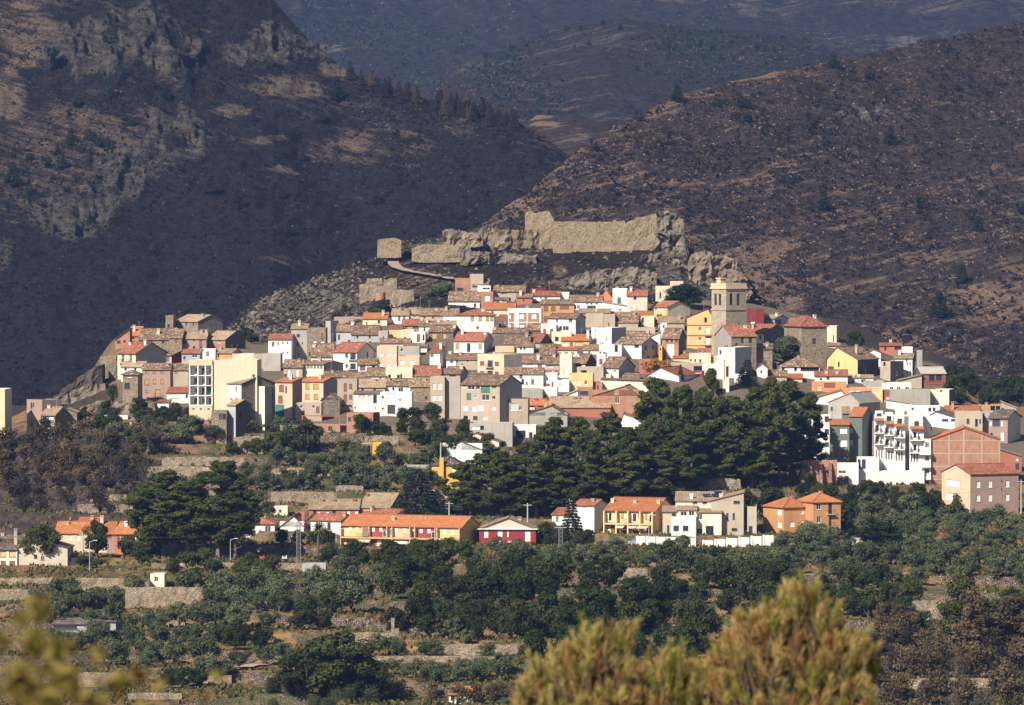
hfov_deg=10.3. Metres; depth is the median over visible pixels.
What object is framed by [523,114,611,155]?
gully ridge
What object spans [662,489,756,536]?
villa
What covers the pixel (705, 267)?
rock crag
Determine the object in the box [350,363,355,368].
window
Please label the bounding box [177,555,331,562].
fence
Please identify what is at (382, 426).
leafy tree
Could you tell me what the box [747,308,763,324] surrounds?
house
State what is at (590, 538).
leafy tree
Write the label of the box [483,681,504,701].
burnt shrub
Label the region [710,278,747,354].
church tower
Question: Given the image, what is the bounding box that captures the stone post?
[391,618,398,636]
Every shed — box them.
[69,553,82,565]
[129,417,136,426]
[157,399,171,408]
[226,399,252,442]
[302,563,326,571]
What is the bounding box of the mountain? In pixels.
[274,0,1023,99]
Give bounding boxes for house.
[0,533,12,540]
[0,536,21,564]
[11,528,27,540]
[16,539,74,565]
[27,399,61,434]
[40,405,69,440]
[55,516,107,552]
[67,407,80,429]
[78,515,99,520]
[106,521,117,552]
[113,521,160,553]
[115,328,132,349]
[116,335,167,379]
[120,355,147,381]
[121,370,143,402]
[131,325,143,340]
[138,328,171,349]
[141,357,173,398]
[165,315,175,328]
[166,387,188,402]
[166,540,177,553]
[167,349,182,362]
[168,328,184,350]
[173,364,188,386]
[176,313,223,334]
[181,349,202,363]
[183,329,209,348]
[202,348,216,358]
[208,330,245,347]
[212,410,227,443]
[216,347,242,358]
[226,374,275,432]
[232,353,255,358]
[246,515,279,537]
[254,354,262,368]
[258,386,271,432]
[263,353,282,370]
[267,334,293,362]
[274,374,302,417]
[278,509,309,531]
[283,359,305,376]
[290,320,309,359]
[295,402,322,420]
[302,357,344,376]
[302,374,336,401]
[307,327,327,359]
[308,498,361,515]
[309,512,348,534]
[310,343,335,360]
[323,370,351,378]
[326,320,338,342]
[332,341,375,370]
[334,317,362,323]
[335,322,356,344]
[340,514,480,545]
[343,362,369,377]
[347,412,379,432]
[350,324,381,342]
[353,390,382,411]
[357,358,379,371]
[359,378,386,390]
[359,492,401,512]
[359,505,418,514]
[362,310,388,325]
[365,367,386,378]
[377,345,397,366]
[378,330,388,342]
[378,338,411,345]
[380,391,413,416]
[385,378,410,390]
[386,366,413,377]
[388,324,403,329]
[389,330,400,337]
[391,307,411,323]
[397,355,421,366]
[398,346,420,354]
[401,311,423,329]
[401,329,414,342]
[403,334,428,351]
[409,307,421,318]
[409,368,429,401]
[412,363,443,377]
[414,331,426,342]
[418,318,436,332]
[419,308,443,319]
[426,484,451,514]
[427,325,460,338]
[429,342,447,366]
[430,443,463,488]
[436,320,456,324]
[441,439,498,463]
[443,306,459,319]
[445,351,457,367]
[448,291,480,307]
[453,329,493,352]
[455,278,469,290]
[455,309,496,332]
[456,352,479,369]
[470,274,484,290]
[470,422,513,446]
[472,278,490,290]
[472,432,504,446]
[477,286,490,291]
[477,514,539,544]
[481,291,493,310]
[485,301,516,315]
[492,327,529,334]
[493,285,526,300]
[494,297,507,302]
[495,346,514,352]
[499,314,507,326]
[503,332,531,349]
[503,367,544,387]
[508,305,542,326]
[513,424,536,437]
[516,290,533,304]
[516,342,535,352]
[522,354,544,366]
[522,388,542,397]
[527,322,542,331]
[528,402,570,426]
[530,288,546,292]
[530,333,551,347]
[530,398,549,409]
[532,289,560,300]
[538,344,556,354]
[540,387,557,397]
[541,323,556,333]
[543,372,557,386]
[544,354,559,369]
[545,369,559,376]
[547,313,586,333]
[549,396,610,417]
[551,498,572,527]
[552,332,571,343]
[555,379,568,391]
[556,346,578,356]
[560,292,569,298]
[560,354,572,377]
[561,330,590,346]
[563,388,579,395]
[568,292,603,309]
[569,373,593,390]
[573,353,596,372]
[573,498,608,531]
[577,366,603,381]
[577,386,592,394]
[578,308,611,314]
[583,341,602,354]
[586,313,603,326]
[591,326,625,343]
[591,384,644,417]
[593,382,602,389]
[597,354,605,365]
[599,344,621,358]
[601,377,647,391]
[602,290,612,302]
[602,301,626,311]
[602,356,635,377]
[603,374,610,377]
[603,496,671,533]
[604,314,615,326]
[613,287,627,304]
[613,336,658,358]
[615,311,639,326]
[620,411,640,428]
[622,373,639,378]
[626,286,648,311]
[626,327,655,332]
[626,330,649,336]
[636,306,653,317]
[639,359,653,373]
[641,316,653,326]
[645,359,698,381]
[648,330,661,343]
[651,295,690,315]
[654,310,665,325]
[656,286,670,301]
[657,314,685,328]
[659,346,661,360]
[660,323,667,336]
[661,328,686,359]
[670,281,683,291]
[670,362,702,370]
[672,351,690,361]
[689,353,710,362]
[694,370,703,376]
[697,348,711,354]
[702,363,722,378]
[711,356,717,362]
[714,325,757,366]
[718,345,750,377]
[723,349,728,391]
[734,372,748,382]
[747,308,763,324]
[755,362,768,377]
[756,342,772,368]
[761,491,842,532]
[764,313,789,326]
[768,362,787,380]
[777,355,820,378]
[787,373,802,381]
[812,381,846,392]
[814,369,847,383]
[816,388,844,404]
[825,344,879,373]
[826,391,880,420]
[827,325,838,342]
[827,343,840,347]
[837,463,858,484]
[845,387,870,393]
[848,374,873,382]
[863,380,883,386]
[868,348,881,366]
[871,387,882,402]
[872,421,873,454]
[879,339,902,355]
[880,360,903,380]
[882,382,910,388]
[883,389,929,404]
[885,397,910,410]
[893,350,915,377]
[896,374,921,388]
[902,346,912,352]
[907,405,939,414]
[916,350,921,367]
[930,389,954,406]
[930,409,954,428]
[931,425,1001,483]
[944,402,979,411]
[954,411,981,430]
[973,402,1001,412]
[982,411,989,433]
[1000,400,1016,409]
[1000,448,1022,471]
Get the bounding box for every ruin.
[100,356,116,364]
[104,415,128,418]
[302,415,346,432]
[525,211,656,252]
[799,460,836,484]
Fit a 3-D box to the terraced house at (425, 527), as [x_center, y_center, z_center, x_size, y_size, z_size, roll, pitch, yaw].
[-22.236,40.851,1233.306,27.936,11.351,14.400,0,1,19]
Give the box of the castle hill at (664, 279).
[225,220,762,342]
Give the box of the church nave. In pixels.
[751,323,783,351]
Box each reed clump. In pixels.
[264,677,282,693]
[266,698,279,704]
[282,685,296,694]
[305,693,320,704]
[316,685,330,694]
[321,697,338,704]
[327,685,344,702]
[342,687,355,702]
[361,688,379,703]
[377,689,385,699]
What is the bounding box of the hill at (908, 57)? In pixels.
[472,22,1023,401]
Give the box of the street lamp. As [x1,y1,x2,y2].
[89,540,96,569]
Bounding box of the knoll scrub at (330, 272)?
[224,218,763,331]
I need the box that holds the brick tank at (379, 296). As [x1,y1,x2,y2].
[375,293,384,300]
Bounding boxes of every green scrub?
[0,78,202,228]
[278,0,1022,96]
[431,20,860,121]
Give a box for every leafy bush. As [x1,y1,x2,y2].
[91,558,105,565]
[117,536,133,555]
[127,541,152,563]
[134,542,158,554]
[165,557,182,574]
[178,550,197,568]
[187,567,202,580]
[193,547,213,566]
[205,558,224,573]
[225,441,238,454]
[231,561,242,572]
[238,440,250,451]
[241,551,260,565]
[242,558,260,573]
[248,438,264,454]
[257,559,274,570]
[261,432,282,452]
[262,554,283,570]
[318,547,337,564]
[324,542,339,550]
[337,547,352,556]
[338,549,352,558]
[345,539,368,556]
[355,549,370,563]
[371,550,381,563]
[403,428,429,439]
[405,538,423,552]
[419,539,433,554]
[427,440,445,458]
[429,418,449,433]
[431,431,444,440]
[438,433,461,447]
[440,536,458,556]
[440,574,469,600]
[443,544,456,559]
[453,538,472,557]
[454,418,470,433]
[456,438,471,442]
[458,430,479,440]
[467,585,482,598]
[472,561,491,578]
[480,432,494,441]
[482,441,494,455]
[493,582,508,599]
[819,582,834,597]
[827,597,840,613]
[830,584,838,596]
[833,560,858,584]
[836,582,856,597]
[841,589,863,615]
[844,330,865,345]
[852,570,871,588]
[856,596,878,617]
[860,585,875,597]
[870,563,894,585]
[874,581,897,601]
[890,582,902,598]
[895,595,912,617]
[896,579,922,599]
[902,574,922,590]
[924,501,940,512]
[928,489,941,495]
[933,494,945,507]
[950,494,961,504]
[953,503,968,517]
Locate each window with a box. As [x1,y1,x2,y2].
[0,550,5,556]
[9,550,15,556]
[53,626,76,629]
[125,383,129,388]
[155,389,159,396]
[278,395,282,403]
[279,385,283,391]
[350,353,355,359]
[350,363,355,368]
[359,395,365,399]
[373,395,376,402]
[388,405,394,413]
[432,333,436,338]
[437,383,441,389]
[468,385,474,389]
[472,406,476,411]
[478,405,482,410]
[481,386,489,392]
[481,394,489,400]
[511,404,517,410]
[516,430,525,437]
[525,531,529,540]
[580,391,587,394]
[608,512,611,520]
[620,526,626,532]
[632,513,636,521]
[667,344,673,357]
[673,526,678,530]
[693,366,701,370]
[697,514,701,519]
[706,526,713,534]
[726,366,728,376]
[730,293,732,304]
[737,293,739,304]
[744,507,746,529]
[801,367,818,370]
[816,386,822,391]
[824,383,834,386]
[828,503,831,513]
[836,450,848,456]
[840,428,846,433]
[840,440,846,446]
[862,459,865,468]
[883,390,889,399]
[927,382,940,384]
[929,375,934,380]
[936,375,941,380]
[947,479,959,486]
[947,493,959,499]
[990,406,1000,410]
[993,419,999,425]
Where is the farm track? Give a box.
[167,664,266,686]
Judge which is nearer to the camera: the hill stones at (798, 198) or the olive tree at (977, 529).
the olive tree at (977, 529)
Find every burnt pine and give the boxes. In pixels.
[202,173,219,192]
[227,188,245,208]
[249,109,256,120]
[344,60,355,79]
[358,69,365,85]
[368,69,379,85]
[369,188,380,202]
[379,78,389,96]
[385,76,393,93]
[394,81,402,95]
[396,85,403,102]
[402,81,409,97]
[404,82,411,99]
[404,87,411,100]
[412,86,421,103]
[415,132,422,143]
[433,91,441,108]
[436,89,443,107]
[439,95,447,114]
[446,102,455,115]
[447,91,454,103]
[454,94,458,108]
[456,98,461,115]
[460,102,465,115]
[462,100,470,116]
[467,103,475,120]
[469,102,478,118]
[475,97,486,116]
[483,112,490,125]
[484,102,493,117]
[484,108,495,125]
[493,110,499,124]
[494,111,501,130]
[500,114,507,129]
[501,114,508,130]
[504,109,508,120]
[510,111,519,127]
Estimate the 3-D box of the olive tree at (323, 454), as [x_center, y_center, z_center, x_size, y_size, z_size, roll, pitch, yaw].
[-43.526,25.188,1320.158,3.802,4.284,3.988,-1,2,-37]
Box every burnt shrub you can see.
[0,426,18,441]
[0,438,14,454]
[0,448,10,467]
[0,460,20,483]
[5,435,19,452]
[14,456,35,474]
[15,442,37,458]
[17,432,39,451]
[27,416,53,440]
[32,454,47,471]
[42,449,71,471]
[43,463,68,486]
[48,422,68,438]
[52,437,78,459]
[53,431,76,448]
[72,415,98,441]
[72,466,95,485]
[73,446,90,460]
[79,453,104,472]
[89,445,113,463]
[90,466,111,484]
[98,429,128,453]
[123,445,143,466]
[126,421,147,441]
[127,454,153,473]
[131,432,155,451]
[146,432,167,453]
[177,435,193,443]
[188,417,205,434]
[201,431,215,443]
[215,430,230,440]
[308,318,317,324]
[339,304,347,310]
[376,679,396,698]
[391,680,406,693]
[391,684,408,698]
[423,681,437,697]
[423,688,438,704]
[447,684,469,701]
[463,682,488,701]
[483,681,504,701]
[493,681,508,695]
[504,675,522,695]
[677,266,686,272]
[865,632,882,655]
[871,657,889,682]
[872,602,888,615]
[872,613,890,630]
[876,623,900,650]
[877,682,904,702]
[888,671,915,700]
[889,602,906,618]
[891,643,921,670]
[891,645,928,675]
[893,611,921,636]
[903,603,922,619]
[911,628,934,647]
[914,681,941,704]
[918,635,953,664]
[918,652,948,675]
[919,664,952,692]
[934,615,959,638]
[946,623,982,649]
[949,676,985,704]
[950,674,968,692]
[951,639,987,669]
[956,644,997,677]
[977,647,1003,669]
[984,634,1007,652]
[986,659,1023,691]
[988,656,1013,669]
[995,677,1023,704]
[1002,634,1023,653]
[1004,636,1023,670]
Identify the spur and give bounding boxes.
[431,17,883,127]
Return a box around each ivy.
[98,400,111,414]
[106,383,118,401]
[802,472,815,482]
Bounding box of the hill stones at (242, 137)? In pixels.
[1,4,553,384]
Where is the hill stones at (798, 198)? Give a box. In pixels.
[495,28,1023,377]
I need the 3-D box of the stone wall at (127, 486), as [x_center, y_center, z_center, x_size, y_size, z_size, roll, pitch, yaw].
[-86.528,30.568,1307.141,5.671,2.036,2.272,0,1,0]
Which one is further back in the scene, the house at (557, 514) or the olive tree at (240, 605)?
the house at (557, 514)
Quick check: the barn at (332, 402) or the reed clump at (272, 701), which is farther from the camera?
the barn at (332, 402)
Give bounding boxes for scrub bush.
[25,153,33,159]
[25,187,32,194]
[40,155,52,167]
[53,153,66,169]
[70,95,84,107]
[83,128,96,140]
[93,134,105,145]
[102,35,107,42]
[103,139,113,150]
[126,118,135,125]
[176,163,182,171]
[237,324,254,338]
[245,330,259,343]
[374,297,393,311]
[699,548,706,554]
[707,548,719,556]
[711,98,721,106]
[718,546,726,553]
[733,95,743,106]
[741,97,751,107]
[742,111,752,121]
[767,301,776,308]
[776,53,783,60]
[842,533,849,540]
[845,527,856,536]
[864,71,875,80]
[912,195,927,207]
[1015,201,1023,214]
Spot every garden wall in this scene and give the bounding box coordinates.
[636,536,695,545]
[702,535,773,546]
[859,470,923,484]
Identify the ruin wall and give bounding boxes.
[108,365,116,379]
[359,284,385,303]
[366,278,382,285]
[383,278,396,289]
[386,289,413,304]
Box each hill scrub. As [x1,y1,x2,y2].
[0,0,565,405]
[473,22,1023,387]
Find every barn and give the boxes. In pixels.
[51,612,120,632]
[320,391,342,414]
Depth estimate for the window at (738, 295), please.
1502.89 m
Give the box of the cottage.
[913,366,946,388]
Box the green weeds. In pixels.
[0,430,1023,704]
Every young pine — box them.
[509,610,708,704]
[683,565,884,704]
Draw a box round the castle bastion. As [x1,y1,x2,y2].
[377,238,401,257]
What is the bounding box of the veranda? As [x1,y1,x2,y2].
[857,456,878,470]
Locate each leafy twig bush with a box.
[0,591,130,704]
[86,645,224,704]
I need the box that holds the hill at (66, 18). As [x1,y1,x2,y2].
[0,0,569,404]
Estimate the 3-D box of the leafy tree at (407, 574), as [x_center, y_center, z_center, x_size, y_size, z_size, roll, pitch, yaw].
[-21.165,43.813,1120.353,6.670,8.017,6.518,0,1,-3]
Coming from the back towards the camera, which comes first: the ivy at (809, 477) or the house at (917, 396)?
the house at (917, 396)
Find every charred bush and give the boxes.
[1,474,24,497]
[8,473,34,500]
[13,491,36,511]
[17,470,30,484]
[29,478,47,500]
[30,441,51,461]
[31,471,46,485]
[32,493,49,509]
[38,445,66,462]
[40,461,63,478]
[55,483,79,504]
[58,473,76,487]
[73,455,89,473]
[86,480,107,500]
[92,489,110,512]
[97,460,111,472]
[97,467,113,486]
[111,454,135,476]
[111,465,135,486]
[113,484,129,498]
[114,446,130,458]
[122,476,144,496]
[133,472,149,481]
[146,149,155,158]
[181,43,193,54]
[584,138,600,150]
[631,109,646,121]
[659,123,671,132]
[814,82,823,90]
[871,628,895,656]
[886,651,904,671]
[892,622,919,647]
[924,232,931,238]
[949,651,975,674]
[981,635,989,646]
[984,661,1006,674]
[990,645,1016,665]
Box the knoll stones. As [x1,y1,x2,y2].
[226,219,767,340]
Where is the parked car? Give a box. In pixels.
[628,538,645,544]
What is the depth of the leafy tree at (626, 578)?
1111.09 m
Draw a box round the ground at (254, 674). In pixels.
[0,300,1023,704]
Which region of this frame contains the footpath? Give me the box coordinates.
[387,258,454,278]
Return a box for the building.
[0,388,11,436]
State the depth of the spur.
3382.95 m
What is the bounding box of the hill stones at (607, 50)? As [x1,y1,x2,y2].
[433,25,872,109]
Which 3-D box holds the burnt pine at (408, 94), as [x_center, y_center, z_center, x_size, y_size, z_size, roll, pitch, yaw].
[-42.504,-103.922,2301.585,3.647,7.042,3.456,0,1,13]
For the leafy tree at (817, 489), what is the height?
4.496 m
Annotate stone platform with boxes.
[185,675,231,684]
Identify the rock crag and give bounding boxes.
[442,229,483,247]
[458,244,536,265]
[471,227,538,249]
[559,267,657,289]
[639,252,687,271]
[654,210,688,261]
[688,250,752,299]
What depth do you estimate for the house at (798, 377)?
1482.58 m
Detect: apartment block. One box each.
[189,359,260,432]
[337,378,358,409]
[430,376,444,418]
[444,366,468,418]
[459,374,522,422]
[478,352,521,374]
[507,398,529,423]
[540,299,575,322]
[686,307,711,348]
[794,420,820,457]
[821,414,829,459]
[829,406,872,462]
[874,408,930,484]
[941,463,1019,512]
[988,409,1021,442]
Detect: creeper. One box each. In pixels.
[641,358,662,370]
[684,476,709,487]
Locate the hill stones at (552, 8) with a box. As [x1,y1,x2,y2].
[279,0,912,98]
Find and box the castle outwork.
[412,244,459,262]
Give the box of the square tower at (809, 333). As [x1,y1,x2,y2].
[783,315,828,368]
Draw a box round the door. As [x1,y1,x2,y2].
[276,405,283,416]
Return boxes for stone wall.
[0,577,148,589]
[0,589,30,601]
[77,504,132,513]
[79,672,111,686]
[90,494,143,501]
[123,481,137,488]
[125,587,203,607]
[128,692,182,699]
[144,466,211,476]
[151,562,301,569]
[162,456,244,465]
[166,619,185,625]
[233,436,290,454]
[271,468,332,476]
[271,491,336,502]
[280,425,298,429]
[336,485,362,490]
[353,632,394,641]
[364,435,398,444]
[372,655,494,664]
[443,644,517,655]
[619,567,647,578]
[701,478,740,490]
[905,678,1023,695]
[912,600,944,620]
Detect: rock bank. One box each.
[52,364,104,398]
[56,383,108,404]
[78,400,109,414]
[112,401,156,413]
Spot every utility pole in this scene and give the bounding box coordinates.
[79,532,84,552]
[445,502,452,514]
[1017,480,1023,513]
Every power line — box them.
[85,523,295,537]
[302,523,553,531]
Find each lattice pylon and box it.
[292,522,304,562]
[555,527,566,551]
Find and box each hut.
[150,573,166,586]
[274,505,288,515]
[372,442,381,454]
[448,686,477,703]
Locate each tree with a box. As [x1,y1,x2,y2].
[1,162,23,184]
[19,523,62,555]
[26,588,50,605]
[42,628,67,645]
[44,577,74,595]
[46,46,59,65]
[47,601,68,621]
[49,589,71,604]
[51,144,62,154]
[58,449,75,472]
[58,594,81,611]
[61,576,80,587]
[61,629,70,640]
[64,128,77,144]
[64,611,81,618]
[66,419,82,438]
[66,469,83,487]
[68,629,95,650]
[70,585,94,608]
[73,483,85,500]
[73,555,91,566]
[79,410,92,420]
[79,606,103,619]
[81,427,96,443]
[82,519,108,557]
[82,647,95,662]
[83,449,98,459]
[83,617,110,636]
[88,427,106,445]
[89,625,109,646]
[90,586,106,604]
[92,413,106,432]
[94,635,121,661]
[99,601,127,625]
[100,638,130,666]
[102,414,121,424]
[103,420,127,442]
[104,88,114,99]
[104,452,119,476]
[105,407,122,420]
[105,584,124,604]
[108,629,122,639]
[120,436,143,452]
[120,614,141,625]
[121,623,146,645]
[123,428,138,442]
[123,481,158,531]
[123,574,147,587]
[124,468,197,555]
[124,628,146,647]
[129,397,147,413]
[133,409,153,432]
[134,638,165,658]
[135,459,156,481]
[138,424,161,453]
[138,649,157,664]
[139,407,153,414]
[139,611,157,624]
[141,413,162,427]
[146,621,167,640]
[151,425,166,434]
[152,408,169,421]
[152,606,177,624]
[154,480,215,551]
[157,422,177,443]
[160,406,170,419]
[160,644,184,661]
[160,667,176,686]
[161,86,171,98]
[165,601,192,626]
[167,634,184,649]
[168,402,182,421]
[170,627,184,640]
[173,425,196,443]
[173,666,195,685]
[174,569,200,587]
[176,417,186,427]
[177,414,201,430]
[177,506,222,547]
[179,460,259,557]
[180,407,188,417]
[180,623,201,640]
[185,621,204,633]
[185,638,215,657]
[186,634,216,655]
[187,604,214,625]
[188,667,209,687]
[190,600,204,607]
[191,652,223,676]
[198,572,215,587]
[200,585,226,605]
[201,575,231,591]
[204,619,225,641]
[206,425,223,443]
[206,599,220,623]
[207,601,231,621]
[209,480,264,557]
[209,570,233,585]
[213,658,233,674]
[218,571,237,585]
[220,627,230,643]
[222,623,248,648]
[223,585,247,602]
[223,600,251,621]
[224,593,243,604]
[224,604,253,625]
[226,649,252,669]
[233,570,257,590]
[238,462,254,476]
[240,623,254,644]
[243,585,267,607]
[245,566,272,587]
[246,418,257,429]
[246,594,265,610]
[247,476,263,489]
[248,629,267,646]
[251,645,276,663]
[253,424,263,430]
[253,489,269,502]
[256,462,272,474]
[257,472,277,488]
[258,611,280,627]
[259,625,273,642]
[260,501,274,513]
[263,423,274,430]
[263,573,291,587]
[263,581,290,607]
[265,567,285,583]
[267,443,292,466]
[268,590,289,611]
[271,642,293,661]
[273,415,287,429]
[273,648,325,701]
[274,529,288,544]
[275,467,298,489]
[276,424,300,449]
[280,478,295,490]
[286,419,295,424]
[286,451,297,465]
[286,604,312,628]
[287,588,296,607]
[290,418,323,452]
[290,591,306,604]
[291,470,313,489]
[291,529,306,542]
[292,594,318,624]
[294,630,378,688]
[295,451,311,466]
[296,578,316,594]
[298,467,316,485]
[301,564,328,593]
[304,460,320,474]
[306,476,321,488]
[306,531,319,543]
[306,574,324,591]
[310,521,326,555]
[311,454,325,463]
[311,581,332,608]
[311,593,325,611]
[315,609,333,627]
[317,461,333,478]
[318,452,329,462]
[318,589,342,611]
[319,528,330,542]
[320,573,335,588]
[325,532,335,542]
[326,76,346,99]
[326,452,343,465]
[329,466,342,475]
[329,565,359,590]
[330,554,360,572]
[331,310,342,316]
[331,471,351,485]
[335,438,351,453]
[338,580,367,611]
[340,450,354,462]
[342,461,361,479]
[344,653,391,696]
[346,441,362,450]
[350,474,367,487]
[351,450,369,463]
[352,413,368,432]
[352,443,370,456]
[354,463,372,475]
[354,575,371,591]
[358,451,372,463]
[363,430,374,438]
[365,418,378,430]
[367,477,379,487]
[367,561,386,578]
[368,308,382,312]
[368,633,390,655]
[369,462,384,478]
[373,570,388,595]
[374,429,384,434]
[374,445,397,465]
[374,539,404,562]
[376,441,393,450]
[377,422,387,431]
[377,476,391,490]
[377,567,407,598]
[378,464,396,478]
[378,606,408,630]
[380,544,409,565]
[384,431,392,435]
[385,556,398,567]
[385,635,400,654]
[385,658,401,673]
[389,467,411,488]
[389,555,418,587]
[390,639,408,655]
[393,453,407,465]
[394,468,443,514]
[395,420,407,434]
[396,407,408,422]
[399,663,415,677]
[400,465,414,471]
[403,594,434,622]
[407,407,421,419]
[407,453,420,464]
[407,544,420,556]
[407,579,440,612]
[408,417,423,431]
[408,556,431,583]
[409,657,424,675]
[410,552,432,575]
[411,431,425,444]
[412,571,436,594]
[414,639,436,655]
[415,447,434,464]
[416,613,437,634]
[419,667,433,678]
[420,538,453,567]
[421,659,440,668]
[422,402,442,422]
[423,290,433,297]
[423,428,436,444]
[423,470,442,486]
[430,560,453,589]
[431,285,447,296]
[431,646,444,655]
[431,667,448,680]
[432,639,445,650]
[433,598,453,620]
[436,620,449,637]
[438,462,482,514]
[438,576,466,600]
[438,662,452,671]
[439,282,452,290]
[441,616,463,639]
[448,607,472,637]
[450,480,487,515]
[450,665,466,680]
[451,592,472,612]
[453,657,472,673]
[454,453,505,514]
[459,601,479,616]
[459,628,475,643]
[461,568,491,598]
[463,556,480,576]
[465,663,487,681]
[466,615,489,637]
[471,599,488,617]
[471,657,493,677]
[472,544,487,557]
[473,450,523,516]
[478,641,496,655]
[480,565,513,600]
[481,595,499,618]
[484,481,539,514]
[484,558,498,566]
[486,535,502,555]
[486,608,501,632]
[491,651,514,666]
[491,656,513,679]
[493,542,507,557]
[494,594,524,615]
[495,548,529,573]
[495,610,520,638]
[497,547,512,562]
[502,540,514,548]
[503,566,540,600]
[504,441,546,515]
[504,593,526,608]
[509,606,539,636]
[511,468,561,517]
[511,538,524,547]
[517,543,534,557]
[517,628,549,656]
[520,425,571,516]
[524,602,552,631]
[525,557,554,592]
[529,549,540,558]
[533,416,576,508]
[533,592,559,611]
[535,578,559,598]
[537,521,554,538]
[538,605,574,637]
[539,553,551,561]
[540,453,594,506]
[540,542,560,553]
[541,533,552,543]
[543,547,561,554]
[543,552,576,583]
[548,416,596,494]
[551,525,568,539]
[551,608,578,634]
[551,621,581,649]
[552,528,570,543]
[557,498,583,542]
[557,595,573,607]
[559,540,578,552]
[559,547,575,563]
[559,603,579,622]
[565,428,615,500]
[565,467,614,502]
[567,602,593,629]
[570,546,591,563]
[571,530,581,543]
[571,569,601,600]
[574,587,608,616]
[576,542,592,562]
[577,532,589,544]
[577,562,598,581]
[583,411,638,477]
[583,548,604,564]
[584,529,594,541]
[586,613,615,631]
[594,541,610,555]
[594,556,627,587]
[595,626,612,650]
[596,453,648,500]
[599,18,606,25]
[599,588,618,611]
[602,552,617,561]
[605,427,654,496]
[606,615,615,629]
[607,537,627,554]
[614,601,648,628]
[616,553,632,564]
[617,470,662,496]
[617,578,651,610]
[618,576,636,595]
[618,601,653,631]
[621,626,644,648]
[627,632,648,656]
[629,550,643,566]
[632,376,683,437]
[634,574,653,588]
[635,422,677,468]
[637,429,674,488]
[637,552,658,566]
[642,444,691,496]
[642,598,659,613]
[647,585,672,613]
[647,612,671,631]
[648,542,661,549]
[650,565,678,594]
[651,625,684,656]
[653,547,666,563]
[655,542,687,573]
[659,361,671,366]
[659,384,707,486]
[661,453,695,501]
[662,538,676,544]
[663,283,707,304]
[669,578,692,601]
[670,84,684,100]
[670,425,716,489]
[670,596,705,629]
[672,535,690,550]
[673,623,697,649]
[678,364,684,379]
[678,562,691,568]
[678,636,699,658]
[681,549,702,568]
[684,390,724,467]
[687,622,712,651]
[688,560,715,584]
[689,579,712,601]
[693,368,730,472]
[694,431,751,479]
[698,555,712,565]
[699,605,719,626]
[708,555,737,588]
[712,395,760,477]
[716,587,741,613]
[720,429,776,487]
[724,553,741,564]
[726,549,743,560]
[726,567,755,599]
[733,559,749,568]
[735,359,760,385]
[735,602,759,617]
[737,386,782,486]
[740,376,797,481]
[742,544,759,558]
[743,558,767,581]
[744,489,762,508]
[745,551,764,559]
[746,578,779,603]
[750,480,784,513]
[754,589,775,612]
[761,558,771,574]
[761,559,795,587]
[763,546,776,561]
[768,427,807,484]
[770,380,820,476]
[770,537,789,550]
[771,546,794,560]
[772,335,800,361]
[775,529,793,545]
[777,561,795,576]
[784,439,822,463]
[786,545,803,560]
[788,569,799,581]
[790,529,818,547]
[791,556,805,568]
[793,392,829,459]
[794,481,813,496]
[795,493,804,498]
[795,519,826,540]
[799,540,823,559]
[809,482,824,493]
[811,551,832,569]
[812,487,826,494]
[815,189,831,207]
[815,568,832,583]
[816,523,840,545]
[818,534,840,551]
[821,482,839,496]
[825,546,845,559]
[827,51,841,67]
[829,558,843,576]
[831,496,845,513]
[838,537,856,556]
[839,493,851,511]
[841,512,854,529]
[844,556,861,565]
[845,500,860,517]
[847,484,859,498]
[851,494,861,511]
[853,539,879,565]
[854,521,904,556]
[855,512,881,528]
[856,479,874,494]
[857,491,883,518]
[857,562,873,578]
[871,480,889,497]
[876,539,898,554]
[877,498,889,514]
[877,506,897,520]
[880,541,901,564]
[882,125,898,143]
[883,510,904,526]
[883,597,902,616]
[887,486,899,497]
[887,491,904,502]
[888,499,905,514]
[888,567,902,582]
[894,521,915,536]
[896,491,922,512]
[899,532,920,549]
[899,546,920,566]
[902,508,930,531]
[902,542,924,552]
[903,516,921,533]
[905,550,925,567]
[907,481,926,493]
[909,565,930,581]
[911,490,921,495]
[913,610,934,634]
[914,520,938,537]
[915,529,933,547]
[918,492,939,511]
[918,506,935,518]
[921,541,948,558]
[923,517,935,525]
[924,552,946,575]
[930,292,951,316]
[935,504,960,522]
[935,535,952,545]
[936,575,979,644]
[938,513,960,528]
[942,375,965,389]
[942,540,962,564]
[944,364,959,379]
[944,565,969,581]
[945,522,960,533]
[945,651,966,677]
[946,529,972,546]
[950,553,972,566]
[953,264,970,282]
[955,387,970,404]
[955,509,980,526]
[956,519,981,534]
[957,365,971,373]
[959,369,978,387]
[959,587,986,644]
[961,654,972,674]
[964,522,985,545]
[965,552,978,562]
[966,379,981,396]
[966,560,980,578]
[968,548,984,560]
[972,216,984,230]
[973,592,1023,654]
[974,510,994,527]
[977,389,992,404]
[979,527,1002,545]
[979,598,997,611]
[980,544,1000,559]
[981,503,1007,527]
[985,551,1004,573]
[986,379,1000,391]
[987,388,1004,403]
[988,556,1012,579]
[993,515,1012,528]
[997,376,1015,391]
[998,546,1018,558]
[998,549,1014,557]
[999,529,1019,547]
[999,587,1023,611]
[1001,521,1021,544]
[1001,605,1023,642]
[1002,387,1013,402]
[1008,556,1018,572]
[1009,383,1023,405]
[1009,515,1023,527]
[1012,545,1023,561]
[1013,562,1023,583]
[1015,377,1023,395]
[1016,523,1023,541]
[1018,525,1023,544]

